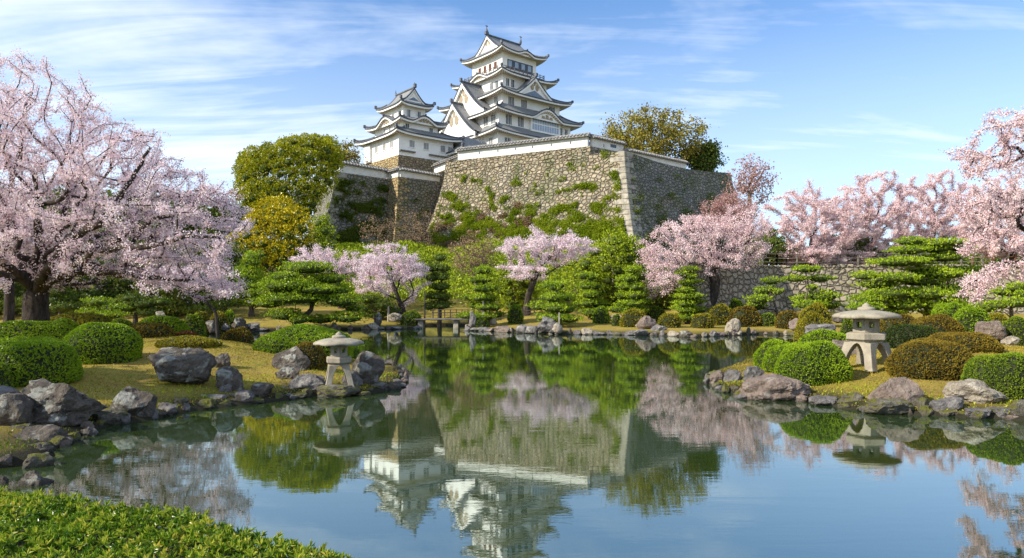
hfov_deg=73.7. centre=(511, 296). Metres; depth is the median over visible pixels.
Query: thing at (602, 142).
white wall return
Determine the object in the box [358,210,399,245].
tree
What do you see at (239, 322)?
rock
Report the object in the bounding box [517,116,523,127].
window
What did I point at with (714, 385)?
bank stone
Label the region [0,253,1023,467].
ground
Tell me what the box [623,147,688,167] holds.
sloping white wall
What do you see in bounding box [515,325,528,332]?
edging stone
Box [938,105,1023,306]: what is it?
cherry tree
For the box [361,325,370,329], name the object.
edging stone
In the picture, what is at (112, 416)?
rock
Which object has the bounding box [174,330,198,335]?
clipped bush
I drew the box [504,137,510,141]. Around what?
window
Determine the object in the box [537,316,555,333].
rock
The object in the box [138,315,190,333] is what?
clipped bush
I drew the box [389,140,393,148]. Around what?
window
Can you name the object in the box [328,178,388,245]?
wall undergrowth
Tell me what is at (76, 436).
bank stone
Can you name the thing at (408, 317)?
clipped bush
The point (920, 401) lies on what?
rock
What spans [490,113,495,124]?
window
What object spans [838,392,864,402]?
rock
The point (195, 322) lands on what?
clipped bush
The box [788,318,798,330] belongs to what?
rock
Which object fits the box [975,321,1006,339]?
rock
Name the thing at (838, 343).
rock
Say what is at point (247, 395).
rock
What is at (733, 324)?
rock
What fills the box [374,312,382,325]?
rock
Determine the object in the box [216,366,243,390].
rock
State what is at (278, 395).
bank stone
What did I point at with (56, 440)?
rock
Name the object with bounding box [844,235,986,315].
pine tree
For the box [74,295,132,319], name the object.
pine tree
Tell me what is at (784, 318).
clipped bush
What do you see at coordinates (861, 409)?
rock
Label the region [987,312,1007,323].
clipped bush
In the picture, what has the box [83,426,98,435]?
bank stone
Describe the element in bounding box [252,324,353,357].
clipped bush
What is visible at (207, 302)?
cherry tree
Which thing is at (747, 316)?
clipped bush
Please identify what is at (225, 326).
rock
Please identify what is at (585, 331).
edging stone
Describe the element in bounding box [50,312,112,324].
clipped bush
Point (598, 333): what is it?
edging stone
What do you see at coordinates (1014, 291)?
pine tree
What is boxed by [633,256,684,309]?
shrub
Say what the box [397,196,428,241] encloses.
wall undergrowth
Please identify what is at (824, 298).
pine tree
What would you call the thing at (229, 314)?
clipped bush
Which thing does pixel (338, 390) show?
rock
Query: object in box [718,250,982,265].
wooden fence
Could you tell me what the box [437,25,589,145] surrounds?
castle keep
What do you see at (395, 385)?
rock
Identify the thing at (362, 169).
white wall
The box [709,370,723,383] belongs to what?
rock
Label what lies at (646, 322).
rock
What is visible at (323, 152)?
evergreen tree
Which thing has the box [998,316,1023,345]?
clipped bush
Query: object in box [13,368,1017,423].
grass tufts
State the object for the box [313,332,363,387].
stone lantern
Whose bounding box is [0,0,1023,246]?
sky
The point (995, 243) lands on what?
cherry tree
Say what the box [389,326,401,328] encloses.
edging stone
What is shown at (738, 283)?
retaining wall
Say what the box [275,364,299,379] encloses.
rock
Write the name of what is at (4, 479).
rock
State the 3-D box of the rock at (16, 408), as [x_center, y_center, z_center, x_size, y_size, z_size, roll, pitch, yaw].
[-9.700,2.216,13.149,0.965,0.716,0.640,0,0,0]
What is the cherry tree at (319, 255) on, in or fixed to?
on the ground at (21, 454)
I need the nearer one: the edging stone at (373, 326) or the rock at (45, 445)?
the rock at (45, 445)
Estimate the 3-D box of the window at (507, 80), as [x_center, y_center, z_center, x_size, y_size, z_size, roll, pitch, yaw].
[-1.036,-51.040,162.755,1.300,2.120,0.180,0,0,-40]
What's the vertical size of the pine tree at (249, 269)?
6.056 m
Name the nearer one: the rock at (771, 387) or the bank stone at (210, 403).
the bank stone at (210, 403)
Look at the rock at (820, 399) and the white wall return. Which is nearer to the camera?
the rock at (820, 399)
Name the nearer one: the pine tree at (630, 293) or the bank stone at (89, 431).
the bank stone at (89, 431)
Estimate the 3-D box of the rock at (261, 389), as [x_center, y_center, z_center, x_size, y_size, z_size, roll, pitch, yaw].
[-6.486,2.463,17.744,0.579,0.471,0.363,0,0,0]
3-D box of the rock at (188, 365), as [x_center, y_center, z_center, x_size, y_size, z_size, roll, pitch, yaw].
[-8.772,1.997,18.362,1.772,1.255,1.224,0,0,0]
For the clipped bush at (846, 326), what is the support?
on the ground at (21, 454)
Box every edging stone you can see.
[330,323,336,329]
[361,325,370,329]
[367,323,379,329]
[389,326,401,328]
[494,326,509,331]
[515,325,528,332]
[525,325,537,333]
[573,330,580,334]
[581,328,592,334]
[593,331,605,334]
[624,330,635,334]
[632,329,648,334]
[667,331,678,336]
[679,330,691,336]
[709,330,716,336]
[717,331,726,335]
[730,331,736,335]
[746,327,750,334]
[751,329,756,334]
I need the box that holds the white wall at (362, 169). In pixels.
[337,161,387,178]
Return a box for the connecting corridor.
[446,137,486,155]
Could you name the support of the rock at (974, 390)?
on the ground at (21, 454)
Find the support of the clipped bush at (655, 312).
on the ground at (21, 454)
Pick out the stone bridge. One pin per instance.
(456, 323)
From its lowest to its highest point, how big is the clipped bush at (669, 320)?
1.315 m
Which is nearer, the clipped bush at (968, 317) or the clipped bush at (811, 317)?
the clipped bush at (968, 317)
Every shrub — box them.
[307,214,340,249]
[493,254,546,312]
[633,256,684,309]
[734,228,804,264]
[820,233,889,265]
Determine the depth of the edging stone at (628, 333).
47.49 m
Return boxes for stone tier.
[444,146,616,171]
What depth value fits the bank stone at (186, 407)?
15.99 m
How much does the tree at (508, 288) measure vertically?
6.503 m
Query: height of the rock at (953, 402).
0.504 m
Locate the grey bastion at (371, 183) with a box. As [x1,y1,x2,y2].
[309,172,387,243]
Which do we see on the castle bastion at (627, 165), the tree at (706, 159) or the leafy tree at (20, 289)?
the tree at (706, 159)
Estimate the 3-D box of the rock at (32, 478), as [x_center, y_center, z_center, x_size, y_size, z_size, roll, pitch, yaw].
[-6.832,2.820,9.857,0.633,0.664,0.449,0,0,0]
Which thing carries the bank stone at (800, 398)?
on the ground at (21, 454)
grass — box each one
[14,336,397,420]
[718,344,1023,413]
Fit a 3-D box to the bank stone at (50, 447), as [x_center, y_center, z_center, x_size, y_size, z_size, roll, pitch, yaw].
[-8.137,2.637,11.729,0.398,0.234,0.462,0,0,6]
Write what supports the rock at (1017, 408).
on the ground at (21, 454)
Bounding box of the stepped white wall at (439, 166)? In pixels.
[431,154,457,172]
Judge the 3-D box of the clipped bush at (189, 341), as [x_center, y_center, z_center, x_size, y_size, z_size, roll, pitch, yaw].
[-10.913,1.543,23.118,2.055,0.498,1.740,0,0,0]
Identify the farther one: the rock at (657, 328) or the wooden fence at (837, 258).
the wooden fence at (837, 258)
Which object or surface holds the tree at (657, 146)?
on the castle bastion at (627, 165)
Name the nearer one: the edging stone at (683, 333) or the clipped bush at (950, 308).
the clipped bush at (950, 308)
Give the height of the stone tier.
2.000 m
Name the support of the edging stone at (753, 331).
on the ground at (21, 454)
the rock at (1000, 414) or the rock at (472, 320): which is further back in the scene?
the rock at (472, 320)
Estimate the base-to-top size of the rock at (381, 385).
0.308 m
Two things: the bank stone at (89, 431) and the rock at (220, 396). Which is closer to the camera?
the bank stone at (89, 431)
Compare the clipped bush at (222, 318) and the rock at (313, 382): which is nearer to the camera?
the rock at (313, 382)
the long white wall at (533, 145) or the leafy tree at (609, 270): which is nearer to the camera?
the leafy tree at (609, 270)
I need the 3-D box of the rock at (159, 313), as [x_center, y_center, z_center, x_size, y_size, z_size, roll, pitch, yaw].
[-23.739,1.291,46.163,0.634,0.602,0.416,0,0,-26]
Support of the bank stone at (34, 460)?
on the ground at (21, 454)
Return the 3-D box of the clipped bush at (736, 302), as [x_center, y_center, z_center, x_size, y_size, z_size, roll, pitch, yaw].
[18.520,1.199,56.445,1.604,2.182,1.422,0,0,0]
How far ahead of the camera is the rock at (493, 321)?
54.98 m
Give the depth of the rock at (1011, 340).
26.03 m
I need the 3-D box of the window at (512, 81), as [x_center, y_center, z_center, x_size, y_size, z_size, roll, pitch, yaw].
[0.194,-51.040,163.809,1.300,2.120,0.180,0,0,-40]
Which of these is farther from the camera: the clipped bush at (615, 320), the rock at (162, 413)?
the clipped bush at (615, 320)
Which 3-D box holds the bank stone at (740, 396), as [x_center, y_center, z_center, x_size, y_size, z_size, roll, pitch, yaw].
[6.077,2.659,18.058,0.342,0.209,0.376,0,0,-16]
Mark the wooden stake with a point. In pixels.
(424, 308)
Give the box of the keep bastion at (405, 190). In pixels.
[385,176,442,249]
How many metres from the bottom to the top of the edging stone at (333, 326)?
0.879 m
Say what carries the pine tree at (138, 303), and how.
on the ground at (21, 454)
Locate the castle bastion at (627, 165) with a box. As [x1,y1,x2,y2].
[422,151,754,274]
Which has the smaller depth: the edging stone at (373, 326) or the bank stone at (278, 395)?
the bank stone at (278, 395)
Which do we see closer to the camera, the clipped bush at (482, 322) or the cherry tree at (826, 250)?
the clipped bush at (482, 322)
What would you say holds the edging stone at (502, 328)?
on the ground at (21, 454)
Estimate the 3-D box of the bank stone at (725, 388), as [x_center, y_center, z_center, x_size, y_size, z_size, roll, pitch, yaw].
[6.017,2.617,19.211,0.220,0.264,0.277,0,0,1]
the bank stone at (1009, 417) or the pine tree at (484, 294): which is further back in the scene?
the pine tree at (484, 294)
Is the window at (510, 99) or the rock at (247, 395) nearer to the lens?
the rock at (247, 395)
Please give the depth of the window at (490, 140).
155.83 m
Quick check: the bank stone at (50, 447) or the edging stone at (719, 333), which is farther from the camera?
the edging stone at (719, 333)
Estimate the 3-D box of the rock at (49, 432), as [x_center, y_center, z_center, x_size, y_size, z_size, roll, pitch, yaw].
[-8.544,2.601,12.370,0.891,0.506,0.588,0,0,0]
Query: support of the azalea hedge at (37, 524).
on the ground at (21, 454)
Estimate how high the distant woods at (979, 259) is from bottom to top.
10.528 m
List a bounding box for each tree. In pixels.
[0,45,255,320]
[0,196,64,321]
[0,227,33,309]
[49,281,89,314]
[52,224,144,297]
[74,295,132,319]
[115,291,174,322]
[131,240,196,316]
[134,264,228,336]
[180,230,248,306]
[225,192,318,279]
[229,132,344,240]
[231,248,266,316]
[247,260,372,324]
[287,243,376,308]
[333,136,367,162]
[351,241,432,321]
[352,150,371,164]
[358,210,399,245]
[358,294,401,318]
[390,208,445,252]
[421,253,455,325]
[445,230,498,293]
[454,263,505,319]
[495,224,601,315]
[525,279,584,324]
[563,228,651,305]
[572,270,608,319]
[599,100,713,164]
[606,264,653,314]
[633,201,774,305]
[667,266,708,323]
[675,138,729,171]
[690,188,765,262]
[721,153,781,262]
[741,275,784,316]
[756,179,876,265]
[780,264,844,311]
[818,170,926,261]
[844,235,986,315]
[883,169,992,263]
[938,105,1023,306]
[943,168,1023,260]
[966,281,1023,317]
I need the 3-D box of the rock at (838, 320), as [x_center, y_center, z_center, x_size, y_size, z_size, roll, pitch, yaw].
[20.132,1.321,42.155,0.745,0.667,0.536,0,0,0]
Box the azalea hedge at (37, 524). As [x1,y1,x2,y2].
[0,485,353,557]
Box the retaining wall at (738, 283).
[677,261,1023,313]
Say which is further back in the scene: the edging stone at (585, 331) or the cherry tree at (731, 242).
the cherry tree at (731, 242)
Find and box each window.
[382,143,385,151]
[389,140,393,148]
[409,140,414,147]
[423,142,428,150]
[440,145,445,152]
[483,116,488,126]
[488,137,492,143]
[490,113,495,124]
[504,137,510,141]
[505,113,511,125]
[506,78,509,86]
[508,96,513,104]
[511,79,514,88]
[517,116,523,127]
[521,100,526,107]
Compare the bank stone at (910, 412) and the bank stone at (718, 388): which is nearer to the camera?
the bank stone at (910, 412)
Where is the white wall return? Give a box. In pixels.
[589,134,626,151]
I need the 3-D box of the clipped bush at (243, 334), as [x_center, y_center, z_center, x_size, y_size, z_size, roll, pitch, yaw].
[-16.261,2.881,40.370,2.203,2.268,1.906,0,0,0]
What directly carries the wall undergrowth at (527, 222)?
attached to the castle bastion at (627, 165)
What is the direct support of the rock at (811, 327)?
on the ground at (21, 454)
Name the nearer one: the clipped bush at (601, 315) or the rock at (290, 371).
the rock at (290, 371)
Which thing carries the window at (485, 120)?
in the castle keep at (501, 95)
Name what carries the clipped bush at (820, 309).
on the ground at (21, 454)
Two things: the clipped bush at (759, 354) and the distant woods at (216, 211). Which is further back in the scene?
the distant woods at (216, 211)
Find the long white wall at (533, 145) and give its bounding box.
[455,132,590,159]
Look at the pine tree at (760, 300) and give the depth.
53.03 m
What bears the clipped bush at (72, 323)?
on the ground at (21, 454)
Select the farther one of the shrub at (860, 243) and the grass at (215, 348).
the shrub at (860, 243)
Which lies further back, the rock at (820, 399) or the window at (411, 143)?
the window at (411, 143)
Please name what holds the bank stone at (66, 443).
on the ground at (21, 454)
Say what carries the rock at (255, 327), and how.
on the ground at (21, 454)
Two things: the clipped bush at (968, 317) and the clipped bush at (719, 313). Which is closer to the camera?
the clipped bush at (968, 317)
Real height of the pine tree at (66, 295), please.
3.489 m
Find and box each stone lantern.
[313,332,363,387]
[832,303,901,371]
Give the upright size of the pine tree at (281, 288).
6.224 m
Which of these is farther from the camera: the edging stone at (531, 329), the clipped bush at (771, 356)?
the edging stone at (531, 329)
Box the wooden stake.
[424,291,425,327]
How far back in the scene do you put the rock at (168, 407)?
15.55 m
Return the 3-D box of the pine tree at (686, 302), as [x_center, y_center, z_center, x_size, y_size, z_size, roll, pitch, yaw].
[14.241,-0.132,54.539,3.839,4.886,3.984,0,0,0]
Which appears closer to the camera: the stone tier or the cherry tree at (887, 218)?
the cherry tree at (887, 218)
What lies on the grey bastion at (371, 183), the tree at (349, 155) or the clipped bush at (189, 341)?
the tree at (349, 155)
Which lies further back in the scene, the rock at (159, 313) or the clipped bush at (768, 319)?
the clipped bush at (768, 319)
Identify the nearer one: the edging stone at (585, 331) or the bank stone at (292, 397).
the bank stone at (292, 397)
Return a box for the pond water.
[0,326,1023,557]
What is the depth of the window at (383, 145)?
142.06 m
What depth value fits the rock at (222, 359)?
20.25 m
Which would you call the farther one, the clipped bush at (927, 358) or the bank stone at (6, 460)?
the clipped bush at (927, 358)
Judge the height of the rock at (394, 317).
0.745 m
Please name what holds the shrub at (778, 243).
on the ground at (21, 454)
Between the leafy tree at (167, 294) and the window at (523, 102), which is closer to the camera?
the leafy tree at (167, 294)
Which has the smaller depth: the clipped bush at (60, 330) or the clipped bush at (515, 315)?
the clipped bush at (60, 330)
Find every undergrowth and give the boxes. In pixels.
[0,290,238,315]
[139,238,673,307]
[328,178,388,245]
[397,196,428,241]
[421,201,531,247]
[423,148,625,252]
[631,167,752,274]
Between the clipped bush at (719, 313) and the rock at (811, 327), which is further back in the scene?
the clipped bush at (719, 313)
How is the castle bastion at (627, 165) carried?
on the ground at (21, 454)
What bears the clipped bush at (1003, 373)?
on the ground at (21, 454)
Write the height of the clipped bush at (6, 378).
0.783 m
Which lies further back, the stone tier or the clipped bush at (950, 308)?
the stone tier
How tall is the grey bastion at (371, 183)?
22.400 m
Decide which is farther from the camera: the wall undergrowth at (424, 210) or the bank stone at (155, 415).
the wall undergrowth at (424, 210)
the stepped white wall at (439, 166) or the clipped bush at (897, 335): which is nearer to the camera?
the clipped bush at (897, 335)
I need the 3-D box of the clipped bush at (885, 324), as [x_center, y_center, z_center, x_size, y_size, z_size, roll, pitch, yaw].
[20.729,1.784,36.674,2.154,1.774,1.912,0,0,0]
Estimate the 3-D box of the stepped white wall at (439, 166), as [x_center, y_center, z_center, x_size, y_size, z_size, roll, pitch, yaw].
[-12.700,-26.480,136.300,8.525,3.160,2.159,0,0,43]
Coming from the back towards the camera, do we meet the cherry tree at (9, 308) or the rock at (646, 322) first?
the rock at (646, 322)
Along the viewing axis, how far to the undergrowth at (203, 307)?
59.46 m
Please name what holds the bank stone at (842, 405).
on the ground at (21, 454)
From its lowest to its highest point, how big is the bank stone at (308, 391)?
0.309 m
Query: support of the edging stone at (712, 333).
on the ground at (21, 454)
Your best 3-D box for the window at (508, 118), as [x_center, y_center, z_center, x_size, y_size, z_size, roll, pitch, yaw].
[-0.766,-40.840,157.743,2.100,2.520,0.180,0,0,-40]
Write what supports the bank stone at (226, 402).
on the ground at (21, 454)
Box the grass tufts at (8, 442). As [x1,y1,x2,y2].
[0,423,76,456]
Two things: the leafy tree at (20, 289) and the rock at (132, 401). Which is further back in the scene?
the leafy tree at (20, 289)
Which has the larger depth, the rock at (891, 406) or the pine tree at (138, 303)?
the pine tree at (138, 303)
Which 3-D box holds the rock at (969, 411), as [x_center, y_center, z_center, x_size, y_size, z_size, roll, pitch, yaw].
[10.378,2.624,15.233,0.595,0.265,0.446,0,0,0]
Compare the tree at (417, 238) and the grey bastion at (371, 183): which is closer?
the tree at (417, 238)
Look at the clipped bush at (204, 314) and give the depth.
49.31 m
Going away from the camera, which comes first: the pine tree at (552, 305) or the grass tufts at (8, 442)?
the grass tufts at (8, 442)
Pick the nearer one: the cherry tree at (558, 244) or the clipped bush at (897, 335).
the clipped bush at (897, 335)
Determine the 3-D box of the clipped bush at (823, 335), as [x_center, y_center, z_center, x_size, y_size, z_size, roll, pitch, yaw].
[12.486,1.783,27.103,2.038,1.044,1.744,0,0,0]
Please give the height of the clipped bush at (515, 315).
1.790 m
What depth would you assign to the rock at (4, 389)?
14.58 m
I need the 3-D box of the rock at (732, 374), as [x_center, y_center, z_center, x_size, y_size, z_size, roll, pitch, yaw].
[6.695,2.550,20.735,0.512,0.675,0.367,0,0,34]
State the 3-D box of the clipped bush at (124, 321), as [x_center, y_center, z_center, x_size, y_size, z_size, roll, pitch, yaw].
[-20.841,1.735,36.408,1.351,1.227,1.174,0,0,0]
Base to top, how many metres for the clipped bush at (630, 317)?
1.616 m
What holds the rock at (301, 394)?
on the ground at (21, 454)
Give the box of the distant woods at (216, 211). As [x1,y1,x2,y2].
[0,178,276,244]
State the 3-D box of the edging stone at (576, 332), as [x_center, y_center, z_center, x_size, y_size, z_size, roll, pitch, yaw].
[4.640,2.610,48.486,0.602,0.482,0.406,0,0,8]
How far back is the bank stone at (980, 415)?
15.03 m
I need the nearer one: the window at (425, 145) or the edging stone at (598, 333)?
the edging stone at (598, 333)
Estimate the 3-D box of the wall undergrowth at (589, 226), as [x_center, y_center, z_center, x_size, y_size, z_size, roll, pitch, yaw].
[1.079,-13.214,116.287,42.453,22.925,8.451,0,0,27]
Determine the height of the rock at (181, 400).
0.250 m
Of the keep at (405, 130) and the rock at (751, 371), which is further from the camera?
the keep at (405, 130)
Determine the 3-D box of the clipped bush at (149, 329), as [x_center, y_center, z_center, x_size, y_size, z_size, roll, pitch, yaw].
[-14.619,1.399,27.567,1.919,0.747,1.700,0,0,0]
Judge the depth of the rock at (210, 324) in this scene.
48.97 m
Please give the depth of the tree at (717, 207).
86.74 m
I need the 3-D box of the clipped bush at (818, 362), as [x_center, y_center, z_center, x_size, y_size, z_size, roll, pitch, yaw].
[8.526,1.845,19.422,2.119,1.251,1.813,0,0,0]
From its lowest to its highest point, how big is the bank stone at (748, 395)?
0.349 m
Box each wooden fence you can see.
[496,308,546,319]
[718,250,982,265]
[971,251,1023,264]
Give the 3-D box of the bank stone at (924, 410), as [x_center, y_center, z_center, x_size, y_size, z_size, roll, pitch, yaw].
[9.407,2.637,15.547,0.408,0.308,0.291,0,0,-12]
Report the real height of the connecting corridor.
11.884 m
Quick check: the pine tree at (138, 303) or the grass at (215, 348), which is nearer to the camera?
the grass at (215, 348)
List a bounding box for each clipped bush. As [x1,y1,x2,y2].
[0,320,73,340]
[0,336,83,386]
[0,362,14,386]
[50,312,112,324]
[54,317,78,328]
[63,322,143,364]
[111,318,132,325]
[130,322,174,337]
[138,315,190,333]
[154,335,222,348]
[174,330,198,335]
[184,313,206,335]
[194,311,209,333]
[210,310,230,332]
[220,326,254,342]
[224,309,235,328]
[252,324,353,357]
[296,341,327,369]
[400,310,421,325]
[474,318,488,327]
[506,304,523,323]
[592,306,609,323]
[611,314,619,325]
[619,308,646,326]
[646,305,665,321]
[657,312,681,327]
[690,312,713,328]
[707,303,731,325]
[727,305,761,326]
[729,298,743,308]
[752,338,789,368]
[760,312,775,326]
[762,343,788,372]
[774,310,797,328]
[774,340,853,385]
[793,310,835,340]
[796,302,832,325]
[799,329,848,341]
[840,319,852,333]
[880,313,914,332]
[883,323,938,348]
[884,337,973,379]
[909,313,965,331]
[928,331,1004,352]
[931,302,963,316]
[953,305,991,331]
[960,351,1023,399]
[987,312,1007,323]
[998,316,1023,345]
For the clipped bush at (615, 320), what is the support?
on the ground at (21, 454)
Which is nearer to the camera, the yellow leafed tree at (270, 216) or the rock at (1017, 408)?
the rock at (1017, 408)
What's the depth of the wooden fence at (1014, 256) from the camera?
65.75 m
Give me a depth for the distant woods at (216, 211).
102.83 m
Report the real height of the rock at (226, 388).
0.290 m
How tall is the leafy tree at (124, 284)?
9.920 m
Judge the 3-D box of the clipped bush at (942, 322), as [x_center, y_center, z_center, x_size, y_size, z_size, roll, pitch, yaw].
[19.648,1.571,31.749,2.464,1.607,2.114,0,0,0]
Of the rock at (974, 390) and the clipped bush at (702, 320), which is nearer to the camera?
the rock at (974, 390)
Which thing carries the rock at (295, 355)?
on the ground at (21, 454)
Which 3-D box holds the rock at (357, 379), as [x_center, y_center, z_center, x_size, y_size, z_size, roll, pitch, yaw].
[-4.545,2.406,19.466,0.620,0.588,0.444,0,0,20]
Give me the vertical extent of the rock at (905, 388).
0.909 m
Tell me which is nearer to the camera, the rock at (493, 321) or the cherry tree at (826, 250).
the rock at (493, 321)
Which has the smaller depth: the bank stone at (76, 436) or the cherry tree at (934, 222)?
the bank stone at (76, 436)
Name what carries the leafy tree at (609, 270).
on the ground at (21, 454)
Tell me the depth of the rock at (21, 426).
12.83 m
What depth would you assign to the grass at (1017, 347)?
19.38 m
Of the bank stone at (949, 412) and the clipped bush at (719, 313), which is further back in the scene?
the clipped bush at (719, 313)
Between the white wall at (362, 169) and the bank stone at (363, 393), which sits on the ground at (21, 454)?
the bank stone at (363, 393)
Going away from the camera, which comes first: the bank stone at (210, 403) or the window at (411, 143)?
the bank stone at (210, 403)
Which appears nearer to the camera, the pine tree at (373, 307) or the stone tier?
the pine tree at (373, 307)
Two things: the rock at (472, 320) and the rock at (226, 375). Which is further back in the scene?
the rock at (472, 320)
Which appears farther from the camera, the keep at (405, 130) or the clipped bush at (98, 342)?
the keep at (405, 130)
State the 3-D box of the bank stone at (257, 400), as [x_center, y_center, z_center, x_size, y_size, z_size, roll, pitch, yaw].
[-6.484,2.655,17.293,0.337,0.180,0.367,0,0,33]
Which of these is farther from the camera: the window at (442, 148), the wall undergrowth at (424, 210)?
the window at (442, 148)
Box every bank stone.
[0,454,12,466]
[22,453,55,468]
[33,442,54,452]
[59,436,72,447]
[68,431,80,441]
[80,421,94,428]
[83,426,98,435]
[120,412,130,423]
[152,409,158,419]
[182,403,189,411]
[198,398,215,408]
[219,400,231,405]
[251,397,263,403]
[275,392,282,398]
[289,395,297,399]
[303,388,312,396]
[357,391,371,395]
[703,378,709,383]
[712,382,720,387]
[715,385,723,390]
[721,385,729,392]
[734,394,745,398]
[739,390,753,399]
[791,394,807,401]
[837,403,849,408]
[903,408,912,414]
[917,405,933,415]
[938,409,954,416]
[972,410,984,418]
[1003,415,1018,419]
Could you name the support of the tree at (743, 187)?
on the ground at (21, 454)
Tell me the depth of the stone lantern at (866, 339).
19.96 m
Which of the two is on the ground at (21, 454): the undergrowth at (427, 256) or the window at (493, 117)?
the undergrowth at (427, 256)
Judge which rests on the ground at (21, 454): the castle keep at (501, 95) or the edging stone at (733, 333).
the edging stone at (733, 333)
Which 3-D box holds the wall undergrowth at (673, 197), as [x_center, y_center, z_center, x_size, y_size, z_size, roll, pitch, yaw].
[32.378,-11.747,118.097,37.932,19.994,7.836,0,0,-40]
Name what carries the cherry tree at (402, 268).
on the ground at (21, 454)
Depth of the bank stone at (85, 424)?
13.56 m
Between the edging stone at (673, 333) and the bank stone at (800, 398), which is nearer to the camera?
the bank stone at (800, 398)
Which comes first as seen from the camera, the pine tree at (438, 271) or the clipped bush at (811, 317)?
the clipped bush at (811, 317)
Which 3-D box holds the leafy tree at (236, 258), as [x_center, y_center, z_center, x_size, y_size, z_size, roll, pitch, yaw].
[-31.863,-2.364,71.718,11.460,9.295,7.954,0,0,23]
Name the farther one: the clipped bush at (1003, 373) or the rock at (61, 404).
the clipped bush at (1003, 373)
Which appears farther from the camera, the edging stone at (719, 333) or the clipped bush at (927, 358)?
the edging stone at (719, 333)
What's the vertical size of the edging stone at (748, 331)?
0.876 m
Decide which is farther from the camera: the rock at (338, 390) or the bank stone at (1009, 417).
the rock at (338, 390)
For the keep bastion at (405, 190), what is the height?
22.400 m
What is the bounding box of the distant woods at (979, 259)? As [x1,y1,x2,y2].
[783,241,1023,265]
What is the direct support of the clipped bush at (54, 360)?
on the ground at (21, 454)
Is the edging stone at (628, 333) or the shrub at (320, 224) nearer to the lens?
the edging stone at (628, 333)
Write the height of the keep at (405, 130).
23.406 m
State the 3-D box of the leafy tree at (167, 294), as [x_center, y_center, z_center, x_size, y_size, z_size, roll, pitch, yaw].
[-30.214,-1.644,59.495,5.479,8.000,9.831,0,0,-27]
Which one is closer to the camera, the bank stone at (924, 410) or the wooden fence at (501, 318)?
the bank stone at (924, 410)
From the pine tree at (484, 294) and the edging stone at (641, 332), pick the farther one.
the pine tree at (484, 294)
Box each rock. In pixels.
[0,385,20,394]
[0,393,34,425]
[0,476,8,483]
[8,423,33,428]
[13,424,67,441]
[16,470,54,486]
[21,378,107,426]
[29,442,49,451]
[50,435,68,447]
[89,407,128,424]
[109,386,157,417]
[147,347,216,384]
[156,311,164,315]
[157,402,177,412]
[158,411,166,415]
[173,396,189,404]
[201,393,234,399]
[206,320,215,333]
[215,353,230,367]
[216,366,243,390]
[219,384,231,391]
[221,323,229,330]
[231,318,246,328]
[234,390,254,401]
[246,323,259,331]
[251,382,273,396]
[272,346,310,370]
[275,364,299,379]
[288,373,324,390]
[294,392,306,397]
[316,383,360,397]
[341,371,363,385]
[351,351,384,384]
[371,382,387,389]
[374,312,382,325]
[387,381,400,388]
[388,313,401,320]
[469,311,475,326]
[488,317,496,324]
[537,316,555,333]
[552,322,562,332]
[635,316,656,328]
[650,325,667,330]
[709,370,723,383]
[723,369,741,381]
[725,318,740,331]
[742,366,764,379]
[742,373,811,400]
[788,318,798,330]
[804,323,835,333]
[810,395,837,404]
[832,313,843,322]
[832,340,856,355]
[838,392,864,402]
[859,406,865,412]
[864,398,914,414]
[867,377,924,401]
[909,397,928,406]
[928,396,963,411]
[942,379,1008,403]
[964,407,991,418]
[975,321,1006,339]
[985,406,1009,418]
[1000,336,1019,345]
[1010,399,1023,415]
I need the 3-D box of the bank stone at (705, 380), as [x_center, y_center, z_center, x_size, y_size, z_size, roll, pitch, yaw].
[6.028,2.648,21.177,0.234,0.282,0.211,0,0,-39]
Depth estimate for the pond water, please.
10.97 m
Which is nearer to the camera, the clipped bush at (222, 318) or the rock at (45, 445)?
the rock at (45, 445)
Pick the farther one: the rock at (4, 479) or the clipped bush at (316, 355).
the clipped bush at (316, 355)
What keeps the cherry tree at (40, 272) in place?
on the ground at (21, 454)
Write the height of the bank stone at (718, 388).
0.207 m
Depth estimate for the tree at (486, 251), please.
73.50 m
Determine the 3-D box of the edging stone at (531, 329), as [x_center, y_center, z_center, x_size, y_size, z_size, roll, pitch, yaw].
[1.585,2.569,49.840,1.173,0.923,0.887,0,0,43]
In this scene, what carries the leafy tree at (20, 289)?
on the ground at (21, 454)
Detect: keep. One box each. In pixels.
[353,82,464,181]
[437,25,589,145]
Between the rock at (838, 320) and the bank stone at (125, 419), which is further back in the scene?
the rock at (838, 320)
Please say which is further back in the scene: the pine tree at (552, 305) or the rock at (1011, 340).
the pine tree at (552, 305)
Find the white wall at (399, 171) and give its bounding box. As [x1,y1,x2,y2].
[386,166,442,181]
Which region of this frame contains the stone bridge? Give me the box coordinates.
[414,309,474,328]
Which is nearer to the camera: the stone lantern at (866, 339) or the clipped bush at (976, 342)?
the stone lantern at (866, 339)
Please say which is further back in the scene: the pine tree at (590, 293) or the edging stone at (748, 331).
the pine tree at (590, 293)
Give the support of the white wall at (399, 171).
on the keep bastion at (405, 190)
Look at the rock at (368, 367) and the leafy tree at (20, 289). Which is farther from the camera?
the leafy tree at (20, 289)
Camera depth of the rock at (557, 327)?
48.15 m

